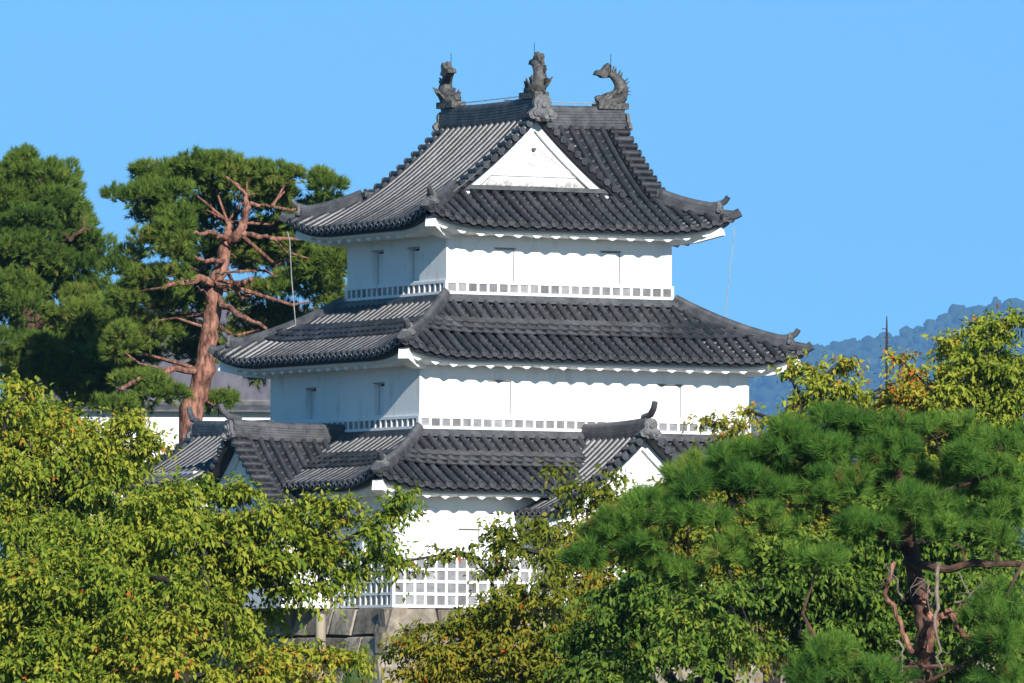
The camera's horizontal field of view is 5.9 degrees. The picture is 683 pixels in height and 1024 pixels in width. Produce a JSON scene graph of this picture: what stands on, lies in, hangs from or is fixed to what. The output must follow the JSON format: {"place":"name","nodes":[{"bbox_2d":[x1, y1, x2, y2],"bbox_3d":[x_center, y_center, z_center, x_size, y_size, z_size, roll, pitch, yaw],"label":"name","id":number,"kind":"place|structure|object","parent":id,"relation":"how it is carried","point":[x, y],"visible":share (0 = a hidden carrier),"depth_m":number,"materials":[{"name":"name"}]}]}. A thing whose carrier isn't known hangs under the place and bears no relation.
{"place":"outdoors","nodes":[
{"label":"outdoors","id":0,"kind":"place"},
{"bbox_2d":[60,401,269,520],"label":"plaster wall","id":1,"kind":"structure","parent":0,"point":[166,416],"depth_m":288.14,"materials":[{"name":"white paint"}]},
{"bbox_2d":[38,307,315,578],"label":"mauve roofed hall","id":2,"kind":"structure","parent":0,"point":[225,379],"depth_m":329.27,"materials":[{"name":"paint"}]},
{"bbox_2d":[0,630,972,682],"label":"castle terrace","id":3,"kind":"structure","parent":0,"point":[339,636],"depth_m":261.90,"materials":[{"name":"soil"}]},
{"bbox_2d":[0,141,149,423],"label":"pine tree","id":4,"kind":"object","parent":3,"relation":"on","point":[38,206],"visible":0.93,"depth_m":273.57,"materials":[{"name":"green plant"}]},
{"bbox_2d":[84,144,352,443],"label":"pine tree","id":5,"kind":"object","parent":3,"relation":"on","point":[175,231],"visible":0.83,"depth_m":263.36,"materials":[{"name":"green plant"}]},
{"bbox_2d":[0,323,1023,575],"bbox_3d":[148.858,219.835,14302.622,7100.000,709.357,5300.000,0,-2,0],"label":"hill","id":6,"kind":"structure","parent":0,"point":[774,409],"depth_m":15842.87,"materials":[{"name":"green plant"}]},
{"bbox_2d":[749,296,1023,594],"bbox_3d":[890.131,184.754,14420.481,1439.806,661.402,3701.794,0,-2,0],"label":"wood","id":7,"kind":"object","parent":6,"relation":"on","point":[906,338],"visible":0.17,"depth_m":16101.83,"materials":[{"name":"plant"}]},
{"bbox_2d":[0,0,1023,396],"label":"sky","id":8,"kind":"structure","parent":0,"point":[869,154],"materials":[{"name":"blue"}]},
{"label":"ground","id":9,"kind":"structure","parent":0,"visible":0},
{"bbox_2d":[0,361,184,574],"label":"cherry tree","id":10,"kind":"object","parent":9,"relation":"on","point":[88,468],"visible":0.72,"depth_m":177.66,"materials":[{"name":"green plant"}]},
{"bbox_2d":[0,465,429,682],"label":"cherry tree","id":11,"kind":"object","parent":9,"relation":"on","point":[143,594],"visible":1,"depth_m":151.80,"materials":[{"name":"green plant"}]},
{"bbox_2d":[315,614,325,681],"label":"wooden post","id":12,"kind":"object","parent":9,"relation":"on","point":[320,630],"visible":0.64,"depth_m":163.87,"materials":[{"name":"brown wood"}]},
{"bbox_2d":[342,649,356,682],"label":"young conifer","id":13,"kind":"object","parent":9,"relation":"on","point":[347,679],"visible":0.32,"depth_m":161.86,"materials":[{"name":"green plant"}]},
{"bbox_2d":[355,643,372,682],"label":"young conifer","id":14,"kind":"object","parent":9,"relation":"on","point":[366,676],"visible":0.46,"depth_m":161.87,"materials":[{"name":"green plant"}]},
{"bbox_2d":[368,509,629,682],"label":"cherry tree","id":15,"kind":"object","parent":9,"relation":"on","point":[451,661],"visible":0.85,"depth_m":165.51,"materials":[{"name":"green plant"}]},
{"bbox_2d":[121,608,996,682],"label":"stone base","id":16,"kind":"object","parent":9,"relation":"on","point":[378,623],"visible":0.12,"depth_m":243.36,"materials":[{"name":"stone"}]},
{"bbox_2d":[115,43,813,610],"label":"castle turret","id":17,"kind":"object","parent":16,"relation":"on","point":[485,329],"visible":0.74,"depth_m":247.13,"materials":[{"name":"white paint"}]},
{"bbox_2d":[305,387,315,418],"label":"window","id":18,"kind":"structure","parent":17,"relation":"in","point":[313,392],"depth_m":249.75,"materials":[{"name":"white paint"}]},
{"bbox_2d":[372,250,383,283],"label":"window","id":19,"kind":"structure","parent":17,"relation":"in","point":[381,256],"depth_m":249.81,"materials":[{"name":"white paint"}]},
{"bbox_2d":[373,382,384,414],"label":"window","id":20,"kind":"structure","parent":17,"relation":"in","point":[382,388],"depth_m":246.48,"materials":[{"name":"white paint"}]},
{"bbox_2d":[407,247,419,280],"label":"window","id":21,"kind":"structure","parent":17,"relation":"in","point":[416,253],"depth_m":248.17,"materials":[{"name":"white paint"}]},
{"bbox_2d":[458,528,480,551],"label":"window","id":22,"kind":"structure","parent":17,"relation":"in","point":[465,536],"depth_m":243.31,"materials":[{"name":"white paint"}]},
{"bbox_2d":[486,380,511,413],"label":"window","id":23,"kind":"structure","parent":17,"relation":"in","point":[498,391],"depth_m":245.40,"materials":[{"name":"white paint"}]},
{"bbox_2d":[494,247,515,280],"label":"window","id":24,"kind":"structure","parent":17,"relation":"in","point":[503,256],"depth_m":247.20,"materials":[{"name":"white paint"}]},
{"bbox_2d":[600,251,620,283],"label":"window","id":25,"kind":"structure","parent":17,"relation":"in","point":[609,259],"depth_m":248.60,"materials":[{"name":"white paint"}]},
{"bbox_2d":[657,384,681,417],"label":"window","id":26,"kind":"structure","parent":17,"relation":"in","point":[668,394],"depth_m":247.63,"materials":[{"name":"white paint"}]},
{"bbox_2d":[519,409,888,682],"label":"cherry tree","id":27,"kind":"object","parent":9,"relation":"on","point":[679,543],"visible":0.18,"depth_m":185.93,"materials":[{"name":"green plant"}]},
{"bbox_2d":[544,488,1023,682],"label":"broadleaf tree","id":28,"kind":"object","parent":9,"relation":"on","point":[649,627],"visible":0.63,"depth_m":157.74,"materials":[{"name":"green plant"}]},
{"bbox_2d":[554,397,1023,682],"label":"pine tree","id":29,"kind":"object","parent":9,"relation":"on","point":[825,466],"visible":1,"depth_m":136.92,"materials":[{"name":"green plant"}]},
{"bbox_2d":[725,348,884,682],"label":"cherry tree","id":30,"kind":"object","parent":9,"relation":"on","point":[818,388],"visible":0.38,"depth_m":201.97,"materials":[{"name":"green plant"}]},
{"bbox_2d":[882,316,891,387],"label":"mast","id":31,"kind":"object","parent":9,"relation":"on","point":[886,349],"visible":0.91,"depth_m":580.39,"materials":[{"name":"grey metal"}]},
{"bbox_2d":[842,300,1023,682],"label":"cherry tree","id":32,"kind":"object","parent":9,"relation":"on","point":[985,369],"visible":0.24,"depth_m":198.07,"materials":[{"name":"green plant"}]}
]}

